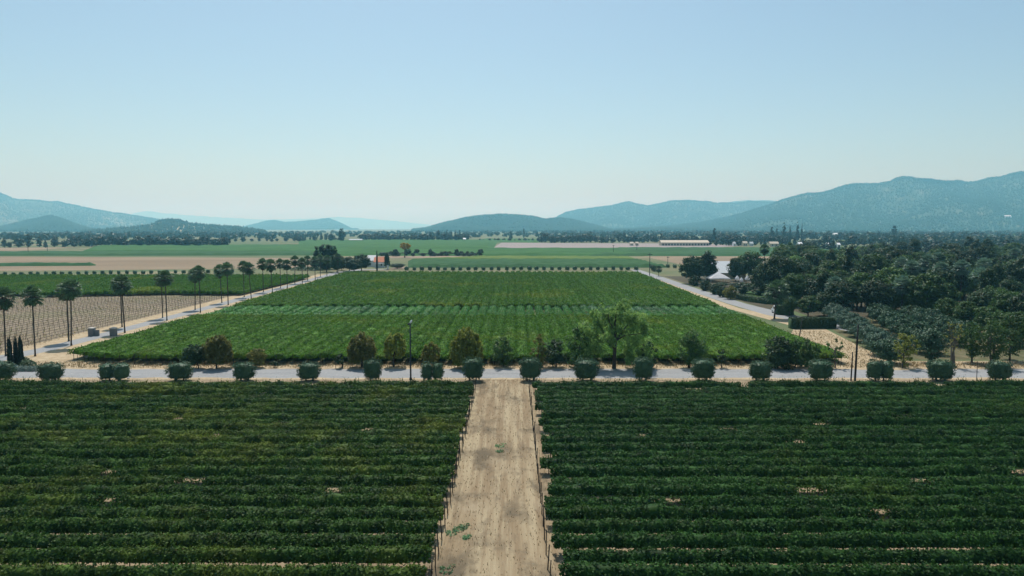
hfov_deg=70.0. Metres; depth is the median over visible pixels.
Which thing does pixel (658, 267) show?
fan palm
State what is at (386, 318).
vine row
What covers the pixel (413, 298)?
vine row
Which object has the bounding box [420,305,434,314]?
vine row
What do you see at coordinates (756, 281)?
woodland tree
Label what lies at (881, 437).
vine row
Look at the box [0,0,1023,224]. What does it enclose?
sky
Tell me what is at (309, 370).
olive bush
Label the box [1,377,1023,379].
road shoulder
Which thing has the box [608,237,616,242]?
distant tree
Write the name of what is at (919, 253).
woodland tree
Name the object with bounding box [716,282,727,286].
round shrub
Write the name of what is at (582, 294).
vine row
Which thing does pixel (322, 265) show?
farm tree
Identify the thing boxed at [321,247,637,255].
vineyard
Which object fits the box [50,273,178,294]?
vine row
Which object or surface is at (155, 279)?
fan palm
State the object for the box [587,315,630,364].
vine row
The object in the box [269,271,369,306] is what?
vine row
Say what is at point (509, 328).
vine row
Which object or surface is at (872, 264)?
woodland tree
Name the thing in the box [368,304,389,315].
vine row
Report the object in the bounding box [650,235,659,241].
distant tree
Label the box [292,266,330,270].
hedge mound
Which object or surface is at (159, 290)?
vine row
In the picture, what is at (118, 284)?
fan palm
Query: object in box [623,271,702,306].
vine row
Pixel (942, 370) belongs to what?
olive bush
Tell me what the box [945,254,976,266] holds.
woodland tree
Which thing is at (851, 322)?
olive tree
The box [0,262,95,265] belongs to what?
vineyard
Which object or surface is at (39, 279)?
vine row
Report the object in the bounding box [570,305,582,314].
vine row
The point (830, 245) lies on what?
distant tree
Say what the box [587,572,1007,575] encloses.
vine row
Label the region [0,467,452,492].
vine row
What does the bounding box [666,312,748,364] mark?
vine row
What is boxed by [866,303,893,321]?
olive tree
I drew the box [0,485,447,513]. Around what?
vine row
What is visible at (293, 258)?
fan palm
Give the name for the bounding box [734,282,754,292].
round shrub
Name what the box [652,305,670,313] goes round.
vine row
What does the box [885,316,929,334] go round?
olive tree
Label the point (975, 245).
woodland tree
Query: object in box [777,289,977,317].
woodland floor
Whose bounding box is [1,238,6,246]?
distant tree
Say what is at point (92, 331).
gate pillar
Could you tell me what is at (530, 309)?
vine row
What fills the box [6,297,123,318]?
young vine row
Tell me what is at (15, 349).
cypress
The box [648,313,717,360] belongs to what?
vine row
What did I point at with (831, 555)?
vine row
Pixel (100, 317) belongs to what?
young vine row
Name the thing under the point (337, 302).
vine row
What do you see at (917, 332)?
olive tree
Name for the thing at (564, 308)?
vine row
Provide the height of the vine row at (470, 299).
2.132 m
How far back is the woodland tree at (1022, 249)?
360.29 m
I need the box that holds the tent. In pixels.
[706,272,729,280]
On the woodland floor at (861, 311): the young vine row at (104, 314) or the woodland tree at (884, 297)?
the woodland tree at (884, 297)
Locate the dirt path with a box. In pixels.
[662,281,914,369]
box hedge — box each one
[728,292,781,303]
[776,305,793,315]
[788,316,836,328]
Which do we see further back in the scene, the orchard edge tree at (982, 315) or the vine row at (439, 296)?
the vine row at (439, 296)
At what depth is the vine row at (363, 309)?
183.82 m
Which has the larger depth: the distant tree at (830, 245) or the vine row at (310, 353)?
the distant tree at (830, 245)
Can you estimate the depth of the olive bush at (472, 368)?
104.62 m
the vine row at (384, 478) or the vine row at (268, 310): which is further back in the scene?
the vine row at (268, 310)
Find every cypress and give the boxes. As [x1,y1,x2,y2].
[6,336,13,362]
[13,336,17,363]
[17,335,23,366]
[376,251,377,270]
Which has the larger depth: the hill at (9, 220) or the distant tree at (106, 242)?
the hill at (9, 220)
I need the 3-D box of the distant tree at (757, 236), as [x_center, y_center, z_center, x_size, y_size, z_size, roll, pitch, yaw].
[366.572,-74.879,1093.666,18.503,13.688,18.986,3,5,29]
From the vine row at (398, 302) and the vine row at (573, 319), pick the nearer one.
the vine row at (573, 319)
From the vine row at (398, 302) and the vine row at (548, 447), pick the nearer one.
the vine row at (548, 447)
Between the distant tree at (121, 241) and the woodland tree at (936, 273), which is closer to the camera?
the woodland tree at (936, 273)
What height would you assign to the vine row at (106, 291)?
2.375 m
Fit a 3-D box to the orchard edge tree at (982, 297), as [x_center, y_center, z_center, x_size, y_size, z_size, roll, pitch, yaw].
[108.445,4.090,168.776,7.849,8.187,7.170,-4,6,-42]
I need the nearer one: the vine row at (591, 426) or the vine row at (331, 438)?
the vine row at (331, 438)
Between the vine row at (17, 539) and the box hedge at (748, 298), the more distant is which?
the box hedge at (748, 298)
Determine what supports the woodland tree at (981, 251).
on the woodland floor at (861, 311)
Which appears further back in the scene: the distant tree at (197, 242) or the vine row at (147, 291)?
the distant tree at (197, 242)
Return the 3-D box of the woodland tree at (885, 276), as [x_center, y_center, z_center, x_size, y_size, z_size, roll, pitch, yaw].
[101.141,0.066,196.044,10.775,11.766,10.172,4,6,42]
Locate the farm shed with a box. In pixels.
[368,255,375,266]
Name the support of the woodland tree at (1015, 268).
on the woodland floor at (861, 311)
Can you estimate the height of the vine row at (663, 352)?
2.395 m
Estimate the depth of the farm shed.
414.08 m
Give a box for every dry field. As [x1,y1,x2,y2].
[0,247,73,250]
[0,257,310,270]
[0,295,233,351]
[378,256,464,257]
[644,256,768,264]
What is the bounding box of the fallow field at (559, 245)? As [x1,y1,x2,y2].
[494,243,741,247]
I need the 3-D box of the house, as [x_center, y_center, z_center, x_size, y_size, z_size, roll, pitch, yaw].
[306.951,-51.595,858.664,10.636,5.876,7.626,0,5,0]
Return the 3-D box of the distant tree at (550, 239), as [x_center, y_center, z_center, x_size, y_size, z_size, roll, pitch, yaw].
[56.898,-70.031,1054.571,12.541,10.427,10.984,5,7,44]
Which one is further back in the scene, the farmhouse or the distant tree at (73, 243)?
the distant tree at (73, 243)
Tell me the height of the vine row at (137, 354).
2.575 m
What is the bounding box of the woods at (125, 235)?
[0,230,318,240]
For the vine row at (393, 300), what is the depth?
234.82 m
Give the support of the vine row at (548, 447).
on the vineyard soil at (559, 551)
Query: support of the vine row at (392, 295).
on the vineyard soil at (345, 359)
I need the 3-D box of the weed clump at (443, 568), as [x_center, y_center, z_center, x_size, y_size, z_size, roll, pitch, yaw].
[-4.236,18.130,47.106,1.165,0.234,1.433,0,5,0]
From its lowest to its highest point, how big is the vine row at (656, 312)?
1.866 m
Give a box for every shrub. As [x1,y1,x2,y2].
[17,357,36,365]
[268,361,279,366]
[332,353,346,367]
[393,249,398,255]
[476,249,483,255]
[641,341,657,364]
[687,275,701,285]
[699,280,710,290]
[708,284,719,293]
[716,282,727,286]
[716,286,725,296]
[722,285,737,298]
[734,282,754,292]
[747,284,768,294]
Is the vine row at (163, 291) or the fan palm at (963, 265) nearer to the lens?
the fan palm at (963, 265)
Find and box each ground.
[0,229,1023,360]
[664,276,774,309]
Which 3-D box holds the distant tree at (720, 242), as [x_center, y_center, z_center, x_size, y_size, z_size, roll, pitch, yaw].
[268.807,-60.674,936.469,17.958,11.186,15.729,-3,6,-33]
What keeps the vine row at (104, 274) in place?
on the vineyard soil at (164, 294)
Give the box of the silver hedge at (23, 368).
[15,365,37,371]
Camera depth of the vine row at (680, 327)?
144.46 m
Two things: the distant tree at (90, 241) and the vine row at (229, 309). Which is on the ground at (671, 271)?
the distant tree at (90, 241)
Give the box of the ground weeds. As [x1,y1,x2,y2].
[3,388,1021,565]
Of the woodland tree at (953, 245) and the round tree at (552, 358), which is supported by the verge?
the round tree at (552, 358)
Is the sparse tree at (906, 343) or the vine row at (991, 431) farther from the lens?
the sparse tree at (906, 343)
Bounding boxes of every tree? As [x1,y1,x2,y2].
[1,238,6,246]
[12,239,25,246]
[23,233,33,245]
[35,236,41,246]
[50,236,57,246]
[59,240,68,246]
[66,236,79,244]
[69,240,77,246]
[79,238,86,245]
[84,237,98,246]
[93,236,105,244]
[101,239,109,244]
[107,236,118,244]
[115,238,127,244]
[132,236,144,244]
[145,235,151,244]
[151,235,160,244]
[156,238,167,244]
[166,235,178,243]
[171,238,180,244]
[178,344,207,368]
[181,236,191,244]
[192,239,204,244]
[197,237,211,244]
[201,334,233,368]
[209,239,220,244]
[220,237,230,244]
[246,348,266,367]
[310,246,319,266]
[318,244,325,256]
[318,259,330,271]
[323,244,333,258]
[329,255,343,272]
[331,246,337,255]
[338,228,345,240]
[343,256,354,270]
[344,259,362,271]
[347,331,377,367]
[354,253,370,269]
[360,234,370,239]
[369,234,376,239]
[383,332,406,366]
[384,252,390,265]
[385,234,391,239]
[390,263,404,268]
[399,242,410,257]
[409,234,415,239]
[418,234,427,239]
[421,341,440,363]
[441,233,451,239]
[449,327,483,366]
[463,234,471,238]
[491,336,514,366]
[529,333,549,366]
[540,337,566,366]
[541,233,548,241]
[547,236,554,242]
[560,236,569,242]
[565,325,592,366]
[571,235,580,242]
[577,298,653,368]
[579,235,585,242]
[585,235,592,241]
[591,235,598,241]
[597,237,607,242]
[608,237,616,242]
[615,234,621,241]
[623,236,630,242]
[630,234,639,242]
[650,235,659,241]
[673,234,683,239]
[676,328,710,367]
[678,254,703,283]
[699,250,718,280]
[712,228,715,241]
[716,236,724,244]
[716,349,728,367]
[723,236,734,245]
[726,258,744,280]
[730,234,745,245]
[738,251,765,276]
[747,265,776,296]
[751,234,762,241]
[756,254,802,292]
[759,334,798,369]
[766,236,775,243]
[769,245,791,255]
[769,248,793,257]
[774,235,783,243]
[778,272,806,300]
[779,236,790,244]
[779,244,797,252]
[781,222,787,236]
[782,296,798,315]
[785,337,821,367]
[787,273,811,303]
[790,255,812,272]
[794,258,815,274]
[795,222,799,240]
[795,245,801,252]
[796,251,828,265]
[797,264,811,275]
[797,295,820,316]
[800,241,816,247]
[803,278,826,296]
[804,273,816,296]
[807,232,816,239]
[810,260,844,276]
[811,248,825,259]
[814,270,840,277]
[814,291,836,315]
[817,260,832,275]
[817,268,832,293]
[818,299,840,314]
[821,235,827,243]
[821,303,844,316]
[824,249,838,263]
[825,279,860,309]
[825,305,850,316]
[825,338,843,367]
[826,242,836,248]
[827,236,835,242]
[831,310,856,323]
[832,270,850,278]
[834,256,857,270]
[834,313,862,327]
[837,252,862,261]
[841,247,853,274]
[842,316,874,334]
[843,244,859,262]
[843,265,877,306]
[845,236,860,244]
[845,272,869,309]
[848,321,876,338]
[854,252,892,273]
[856,326,883,344]
[857,278,896,306]
[861,248,875,256]
[861,330,903,351]
[866,232,880,236]
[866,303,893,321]
[866,338,907,361]
[869,267,907,283]
[870,306,897,321]
[871,245,896,263]
[877,310,905,327]
[881,282,910,310]
[882,248,916,263]
[885,312,918,331]
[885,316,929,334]
[891,225,896,234]
[891,255,920,276]
[893,241,908,249]
[893,333,921,367]
[894,274,918,306]
[897,321,933,341]
[898,305,918,313]
[903,272,951,308]
[905,307,926,319]
[907,238,921,252]
[910,326,950,352]
[912,251,925,259]
[913,329,947,361]
[914,307,944,322]
[916,255,926,280]
[919,241,925,248]
[921,314,960,328]
[923,239,929,247]
[925,244,935,249]
[925,258,974,290]
[925,269,957,284]
[927,248,946,254]
[930,240,943,247]
[931,251,957,261]
[931,316,970,340]
[932,253,953,265]
[932,297,960,317]
[936,271,956,288]
[937,283,963,303]
[940,319,979,345]
[941,243,949,249]
[944,322,964,365]
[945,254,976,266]
[946,242,968,250]
[946,247,966,257]
[951,301,981,325]
[953,320,989,362]
[957,267,978,299]
[963,236,974,251]
[964,245,997,263]
[966,288,997,312]
[967,315,1013,362]
[970,242,978,248]
[973,305,999,336]
[975,266,999,301]
[978,285,1008,298]
[980,238,994,247]
[986,310,1012,335]
[988,251,998,268]
[988,289,1016,313]
[992,263,1006,288]
[994,312,1023,360]
[995,246,1005,250]
[996,254,1013,266]
[996,274,1017,279]
[999,279,1023,293]
[1001,240,1015,246]
[1002,242,1020,250]
[1002,311,1023,345]
[1003,255,1023,285]
[1006,291,1023,313]
[1019,245,1023,256]
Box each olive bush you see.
[0,361,17,380]
[34,361,64,380]
[97,362,131,380]
[164,361,193,380]
[231,361,257,380]
[296,361,322,380]
[362,357,382,380]
[420,361,444,380]
[460,356,484,380]
[518,357,542,380]
[573,357,599,380]
[631,356,654,380]
[687,357,717,380]
[748,360,773,380]
[807,358,833,380]
[866,358,895,380]
[926,358,957,380]
[984,359,1014,380]
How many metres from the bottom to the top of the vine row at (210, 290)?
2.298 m
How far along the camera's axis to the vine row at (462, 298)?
231.48 m
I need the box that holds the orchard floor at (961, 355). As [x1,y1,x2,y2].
[832,318,1023,359]
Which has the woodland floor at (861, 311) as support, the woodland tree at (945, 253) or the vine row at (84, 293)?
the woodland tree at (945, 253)
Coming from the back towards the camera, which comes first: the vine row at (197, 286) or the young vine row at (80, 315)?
the vine row at (197, 286)
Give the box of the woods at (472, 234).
[318,230,534,236]
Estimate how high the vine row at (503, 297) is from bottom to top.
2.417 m
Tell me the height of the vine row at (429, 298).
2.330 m
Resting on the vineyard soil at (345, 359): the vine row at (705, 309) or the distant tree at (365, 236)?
the vine row at (705, 309)
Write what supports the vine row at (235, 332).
on the vineyard soil at (345, 359)
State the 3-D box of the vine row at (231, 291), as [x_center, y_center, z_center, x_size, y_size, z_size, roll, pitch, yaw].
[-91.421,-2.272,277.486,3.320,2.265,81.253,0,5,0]
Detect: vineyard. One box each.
[0,250,318,255]
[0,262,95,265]
[84,244,318,250]
[299,239,496,247]
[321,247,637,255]
[408,258,667,267]
[435,255,634,258]
[485,238,538,242]
[589,247,840,255]
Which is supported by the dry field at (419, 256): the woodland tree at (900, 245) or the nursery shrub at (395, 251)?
the nursery shrub at (395, 251)
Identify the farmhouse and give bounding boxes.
[373,257,385,267]
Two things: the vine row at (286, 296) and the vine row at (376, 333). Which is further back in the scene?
the vine row at (286, 296)
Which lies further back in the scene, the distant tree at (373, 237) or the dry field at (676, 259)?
the distant tree at (373, 237)
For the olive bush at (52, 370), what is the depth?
104.60 m
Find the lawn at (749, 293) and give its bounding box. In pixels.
[741,291,767,297]
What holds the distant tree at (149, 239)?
on the ground at (671, 271)
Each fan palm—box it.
[0,286,17,355]
[19,284,46,355]
[54,280,76,340]
[57,278,82,345]
[109,274,132,332]
[110,277,129,326]
[153,272,167,317]
[156,270,173,320]
[186,267,201,309]
[192,265,206,312]
[212,264,224,302]
[219,261,234,304]
[237,261,247,296]
[241,262,256,297]
[256,257,267,291]
[264,259,276,291]
[276,258,283,287]
[281,259,291,288]
[290,255,298,283]
[297,257,306,282]
[304,256,311,280]
[310,256,319,279]
[316,254,322,276]
[322,255,331,263]
[333,253,341,261]
[655,265,661,275]
[759,244,769,261]
[763,278,789,318]
[825,275,840,292]
[892,274,912,307]
[894,256,908,267]
[901,259,922,275]
[918,254,935,270]
[931,252,944,261]
[932,262,951,271]
[951,259,971,301]
[968,266,990,284]
[975,257,991,268]
[1008,248,1021,258]
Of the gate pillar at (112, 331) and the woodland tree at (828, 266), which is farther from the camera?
the woodland tree at (828, 266)
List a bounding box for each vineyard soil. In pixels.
[0,380,1023,575]
[13,293,241,294]
[79,307,834,360]
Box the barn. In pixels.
[701,261,745,278]
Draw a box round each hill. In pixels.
[0,194,155,227]
[96,222,229,233]
[131,211,430,228]
[261,220,362,229]
[415,216,610,231]
[567,201,768,227]
[628,173,1023,231]
[726,200,775,202]
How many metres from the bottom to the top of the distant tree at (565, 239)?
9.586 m
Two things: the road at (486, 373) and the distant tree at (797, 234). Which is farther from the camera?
the distant tree at (797, 234)
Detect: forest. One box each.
[0,193,161,228]
[0,214,93,231]
[79,217,266,233]
[242,218,357,229]
[411,213,613,231]
[555,200,773,227]
[613,171,1023,231]
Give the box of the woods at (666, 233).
[532,229,1023,237]
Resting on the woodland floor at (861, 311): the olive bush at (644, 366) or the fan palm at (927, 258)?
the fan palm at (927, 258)
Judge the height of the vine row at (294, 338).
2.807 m
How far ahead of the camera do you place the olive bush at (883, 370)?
104.67 m
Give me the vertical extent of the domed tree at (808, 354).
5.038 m
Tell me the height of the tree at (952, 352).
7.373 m
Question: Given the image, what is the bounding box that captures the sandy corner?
[0,274,332,367]
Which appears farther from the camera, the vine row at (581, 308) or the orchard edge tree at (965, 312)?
the vine row at (581, 308)
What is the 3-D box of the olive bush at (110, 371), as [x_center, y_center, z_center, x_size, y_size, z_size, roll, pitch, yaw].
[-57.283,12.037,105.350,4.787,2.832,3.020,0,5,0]
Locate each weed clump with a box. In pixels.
[439,564,454,574]
[446,529,457,535]
[452,524,467,531]
[457,523,469,529]
[462,534,471,539]
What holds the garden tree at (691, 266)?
on the garden ground at (711, 281)
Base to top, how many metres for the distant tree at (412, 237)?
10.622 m
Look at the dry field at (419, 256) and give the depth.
559.58 m
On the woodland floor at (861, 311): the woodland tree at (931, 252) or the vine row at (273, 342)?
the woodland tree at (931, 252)
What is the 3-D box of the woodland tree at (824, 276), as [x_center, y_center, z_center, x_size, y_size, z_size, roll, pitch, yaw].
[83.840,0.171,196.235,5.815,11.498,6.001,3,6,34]
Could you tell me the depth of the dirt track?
60.03 m
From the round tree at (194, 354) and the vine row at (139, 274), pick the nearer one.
the round tree at (194, 354)
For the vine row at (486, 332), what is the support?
on the vineyard soil at (345, 359)
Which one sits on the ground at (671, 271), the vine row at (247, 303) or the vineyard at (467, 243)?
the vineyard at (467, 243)
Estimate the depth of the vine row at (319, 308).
186.46 m
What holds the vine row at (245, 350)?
on the vineyard soil at (345, 359)
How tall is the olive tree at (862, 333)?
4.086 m
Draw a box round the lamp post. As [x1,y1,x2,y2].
[408,320,411,379]
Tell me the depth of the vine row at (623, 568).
44.48 m
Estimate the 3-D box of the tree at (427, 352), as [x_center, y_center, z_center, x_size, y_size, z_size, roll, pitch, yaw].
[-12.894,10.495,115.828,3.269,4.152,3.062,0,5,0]
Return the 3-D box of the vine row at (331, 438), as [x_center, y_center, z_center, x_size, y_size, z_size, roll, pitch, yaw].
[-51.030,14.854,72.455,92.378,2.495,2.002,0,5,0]
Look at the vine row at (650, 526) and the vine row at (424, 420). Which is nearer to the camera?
the vine row at (650, 526)
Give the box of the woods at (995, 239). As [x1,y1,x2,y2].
[839,233,1023,244]
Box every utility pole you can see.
[850,352,852,380]
[854,324,858,380]
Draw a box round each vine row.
[0,273,52,280]
[0,273,65,280]
[0,273,92,285]
[0,273,102,286]
[0,274,69,282]
[0,294,144,323]
[0,294,211,344]
[0,295,153,325]
[0,295,203,343]
[0,296,104,314]
[0,296,188,336]
[0,296,218,347]
[0,297,108,316]
[0,297,131,322]
[0,297,153,327]
[0,297,164,329]
[0,375,475,389]
[0,379,474,392]
[0,383,472,395]
[0,389,471,399]
[0,392,471,409]
[0,395,469,410]
[0,401,469,418]
[0,406,468,425]
[0,412,466,430]
[0,415,465,435]
[0,422,463,443]
[0,427,462,449]
[0,435,460,457]
[0,440,459,464]
[0,449,456,473]
[0,456,455,482]
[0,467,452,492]
[0,477,450,502]
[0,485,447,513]
[0,497,445,525]
[0,507,441,539]
[0,522,438,553]
[0,536,435,569]
[0,553,432,575]
[1,273,82,283]
[1,273,110,286]
[1,274,97,285]
[1,295,175,331]
[1,295,223,352]
[2,274,84,283]
[2,295,181,333]
[2,296,97,313]
[2,297,116,317]
[3,296,197,338]
[4,273,74,282]
[5,569,410,575]
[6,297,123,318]
[8,274,114,287]
[8,274,137,293]
[9,274,133,289]
[10,273,143,293]
[10,274,119,288]
[12,274,124,288]
[16,273,149,293]
[34,275,154,294]
[40,275,153,295]
[41,274,153,289]
[42,274,154,289]
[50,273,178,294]
[60,273,182,292]
[66,313,200,359]
[78,313,210,360]
[80,274,191,295]
[81,274,187,290]
[85,275,190,294]
[88,313,225,361]
[93,273,205,294]
[98,313,234,362]
[102,273,212,293]
[109,274,214,293]
[114,314,242,361]
[125,275,215,292]
[126,276,215,293]
[128,312,254,362]
[136,274,234,293]
[140,314,261,363]
[143,274,240,293]
[152,273,245,292]
[154,312,274,364]
[160,275,246,293]
[167,274,256,292]
[169,313,285,358]
[177,274,262,292]
[180,274,268,293]
[186,313,292,358]
[188,274,270,293]
[197,273,279,293]
[203,304,233,314]
[204,274,283,293]
[204,313,302,363]
[211,274,289,293]
[212,305,245,313]
[218,274,294,293]
[220,312,313,364]
[224,304,253,313]
[226,273,301,293]
[233,271,347,306]
[233,305,264,313]
[233,314,321,363]
[234,274,309,293]
[238,271,352,305]
[240,313,332,358]
[241,305,270,314]
[249,271,358,306]
[252,306,278,315]
[259,270,364,305]
[260,304,289,314]
[263,313,343,358]
[268,313,354,361]
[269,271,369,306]
[272,305,299,313]
[277,271,373,306]
[281,304,307,314]
[284,270,380,305]
[287,314,362,362]
[291,271,385,306]
[291,306,318,314]
[299,313,372,361]
[302,305,325,314]
[304,271,390,306]
[312,270,396,305]
[312,306,335,314]
[314,314,383,362]
[320,270,400,306]
[320,305,343,315]
[329,271,405,306]
[329,313,393,358]
[331,305,354,314]
[339,270,412,306]
[342,304,360,314]
[342,314,403,358]
[346,271,417,306]
[350,305,372,314]
[357,270,423,306]
[359,305,379,315]
[365,271,428,306]
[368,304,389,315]
[373,270,434,306]
[374,313,414,352]
[374,313,425,362]
[381,304,397,315]
[383,271,439,306]
[387,314,433,362]
[391,271,445,306]
[391,306,407,315]
[398,306,414,314]
[399,271,450,306]
[400,313,444,363]
[408,304,425,314]
[409,271,455,306]
[414,313,455,358]
[419,271,461,306]
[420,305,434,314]
[428,270,465,306]
[429,305,442,315]
[429,313,465,358]
[435,271,471,307]
[437,305,452,314]
[443,314,474,362]
[445,271,477,307]
[449,306,460,314]
[452,270,483,306]
[459,304,470,314]
[463,271,487,306]
[468,305,478,314]
[470,313,485,333]
[471,271,493,306]
[477,304,488,314]
[479,313,495,358]
[480,271,499,306]
[485,314,505,364]
[487,305,497,314]
[497,305,506,315]
[498,271,509,307]
[502,312,517,357]
[506,271,516,306]
[506,304,515,314]
[514,314,530,358]
[515,271,524,306]
[515,303,525,314]
[521,270,533,306]
[525,314,544,358]
[526,271,542,306]
[526,305,534,314]
[529,380,1023,396]
[530,388,1023,404]
[531,392,1023,406]
[531,396,1023,414]
[532,271,551,306]
[532,375,1023,388]
[532,399,1023,415]
[532,405,1023,424]
[532,410,1023,430]
[533,419,1023,436]
[533,421,1023,443]
[534,304,543,314]
[534,382,1023,396]
[535,312,557,354]
[535,426,1023,444]
[535,435,1023,457]
[536,442,1023,465]
[536,449,1023,473]
[537,271,559,307]
[538,457,1023,482]
[539,468,1023,492]
[540,474,1023,502]
[541,486,1023,513]
[543,271,569,306]
[543,304,552,313]
[543,495,1023,525]
[543,508,1023,539]
[546,312,570,363]
[546,521,1023,554]
[547,538,1023,569]
[548,270,578,307]
[550,552,1023,575]
[552,305,563,313]
[554,270,586,305]
[556,313,587,356]
[559,271,595,305]
[561,304,572,314]
[564,271,603,305]
[566,313,602,358]
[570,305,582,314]
[576,313,617,363]
[579,304,591,314]
[581,271,631,306]
[586,271,638,306]
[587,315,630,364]
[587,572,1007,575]
[588,304,601,313]
[591,271,649,307]
[597,271,657,306]
[598,314,639,353]
[602,271,663,306]
[607,271,676,306]
[609,316,659,357]
[613,270,683,307]
[618,270,692,306]
[618,314,675,364]
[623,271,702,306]
[629,271,709,306]
[633,305,650,314]
[635,271,718,306]
[636,314,703,358]
[639,323,687,361]
[642,305,662,315]
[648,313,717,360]
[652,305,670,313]
[658,313,732,362]
[660,304,680,315]
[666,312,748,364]
[670,304,690,314]
[677,314,761,361]
[680,305,702,315]
[687,304,708,314]
[687,313,767,357]
[696,305,718,314]
[697,314,768,351]
[704,305,729,313]
[708,314,793,357]
[716,305,740,314]
[717,312,819,355]
[727,312,831,358]
[739,314,848,364]
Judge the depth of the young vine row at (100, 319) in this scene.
174.93 m
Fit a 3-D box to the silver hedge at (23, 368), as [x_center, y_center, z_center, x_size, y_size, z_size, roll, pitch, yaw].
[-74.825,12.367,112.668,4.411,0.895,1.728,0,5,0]
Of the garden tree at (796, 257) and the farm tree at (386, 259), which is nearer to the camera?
the garden tree at (796, 257)
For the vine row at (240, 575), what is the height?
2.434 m
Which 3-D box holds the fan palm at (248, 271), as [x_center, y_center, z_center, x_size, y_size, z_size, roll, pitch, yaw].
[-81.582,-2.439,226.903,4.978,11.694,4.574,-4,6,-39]
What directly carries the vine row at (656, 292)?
on the vineyard soil at (345, 359)
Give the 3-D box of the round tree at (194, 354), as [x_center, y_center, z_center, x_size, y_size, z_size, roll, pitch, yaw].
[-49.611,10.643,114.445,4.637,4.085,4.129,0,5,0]
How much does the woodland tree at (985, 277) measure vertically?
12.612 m
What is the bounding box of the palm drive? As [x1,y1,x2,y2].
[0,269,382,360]
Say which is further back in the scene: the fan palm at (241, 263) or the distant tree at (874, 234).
the distant tree at (874, 234)
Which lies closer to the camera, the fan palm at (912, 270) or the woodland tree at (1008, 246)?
the fan palm at (912, 270)
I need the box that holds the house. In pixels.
[768,242,778,246]
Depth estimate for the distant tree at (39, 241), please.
833.28 m
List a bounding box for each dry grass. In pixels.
[0,333,73,353]
[790,330,921,366]
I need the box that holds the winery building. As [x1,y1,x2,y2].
[659,240,709,245]
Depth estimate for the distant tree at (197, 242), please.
852.33 m
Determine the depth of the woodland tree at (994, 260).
236.98 m
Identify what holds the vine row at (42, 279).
on the vineyard soil at (164, 294)
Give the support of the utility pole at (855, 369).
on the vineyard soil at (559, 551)
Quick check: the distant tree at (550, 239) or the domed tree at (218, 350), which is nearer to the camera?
the domed tree at (218, 350)
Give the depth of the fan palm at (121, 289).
152.38 m
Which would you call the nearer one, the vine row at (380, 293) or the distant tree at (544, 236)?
the vine row at (380, 293)
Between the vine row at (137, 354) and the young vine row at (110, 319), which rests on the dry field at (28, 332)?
the young vine row at (110, 319)
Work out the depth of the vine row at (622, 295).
235.35 m
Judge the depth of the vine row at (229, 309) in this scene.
183.40 m
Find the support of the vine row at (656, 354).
on the vineyard soil at (345, 359)
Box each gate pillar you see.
[87,327,99,335]
[109,327,117,335]
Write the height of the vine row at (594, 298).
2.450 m
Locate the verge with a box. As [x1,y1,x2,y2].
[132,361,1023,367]
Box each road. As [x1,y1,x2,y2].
[12,368,1023,377]
[632,270,848,330]
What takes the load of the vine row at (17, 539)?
on the vineyard soil at (559, 551)
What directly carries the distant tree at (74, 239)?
on the ground at (671, 271)
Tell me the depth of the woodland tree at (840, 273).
220.48 m
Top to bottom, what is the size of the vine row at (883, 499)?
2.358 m
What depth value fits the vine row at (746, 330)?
147.88 m
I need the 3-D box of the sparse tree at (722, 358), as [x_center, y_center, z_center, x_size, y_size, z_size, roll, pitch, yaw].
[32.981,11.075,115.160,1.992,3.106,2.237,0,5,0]
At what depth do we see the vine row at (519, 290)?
239.13 m
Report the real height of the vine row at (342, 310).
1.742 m
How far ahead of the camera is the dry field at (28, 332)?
190.36 m
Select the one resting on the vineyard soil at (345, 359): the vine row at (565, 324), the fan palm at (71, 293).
the vine row at (565, 324)
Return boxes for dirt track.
[425,380,559,575]
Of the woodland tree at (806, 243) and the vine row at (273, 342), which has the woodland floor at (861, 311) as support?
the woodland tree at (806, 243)
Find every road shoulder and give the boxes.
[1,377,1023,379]
[61,368,1023,368]
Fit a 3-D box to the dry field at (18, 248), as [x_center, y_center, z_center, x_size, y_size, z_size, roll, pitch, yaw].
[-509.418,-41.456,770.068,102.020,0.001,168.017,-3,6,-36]
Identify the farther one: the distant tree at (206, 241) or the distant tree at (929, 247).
the distant tree at (206, 241)
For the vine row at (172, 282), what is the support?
on the vineyard soil at (164, 294)
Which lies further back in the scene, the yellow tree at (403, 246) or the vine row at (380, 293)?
the yellow tree at (403, 246)
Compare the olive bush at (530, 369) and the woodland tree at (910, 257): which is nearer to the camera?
the olive bush at (530, 369)
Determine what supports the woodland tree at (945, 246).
on the woodland floor at (861, 311)
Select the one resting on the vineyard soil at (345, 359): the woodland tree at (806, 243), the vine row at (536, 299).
the vine row at (536, 299)
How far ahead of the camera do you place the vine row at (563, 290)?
234.74 m
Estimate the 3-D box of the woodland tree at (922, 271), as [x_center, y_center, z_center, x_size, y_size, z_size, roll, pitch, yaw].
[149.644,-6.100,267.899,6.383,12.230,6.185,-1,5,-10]
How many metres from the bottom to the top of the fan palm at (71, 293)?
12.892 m
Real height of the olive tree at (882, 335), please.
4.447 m
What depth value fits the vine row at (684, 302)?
231.37 m
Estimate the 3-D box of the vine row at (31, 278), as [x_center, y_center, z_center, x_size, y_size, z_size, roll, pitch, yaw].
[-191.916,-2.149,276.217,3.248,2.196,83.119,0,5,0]

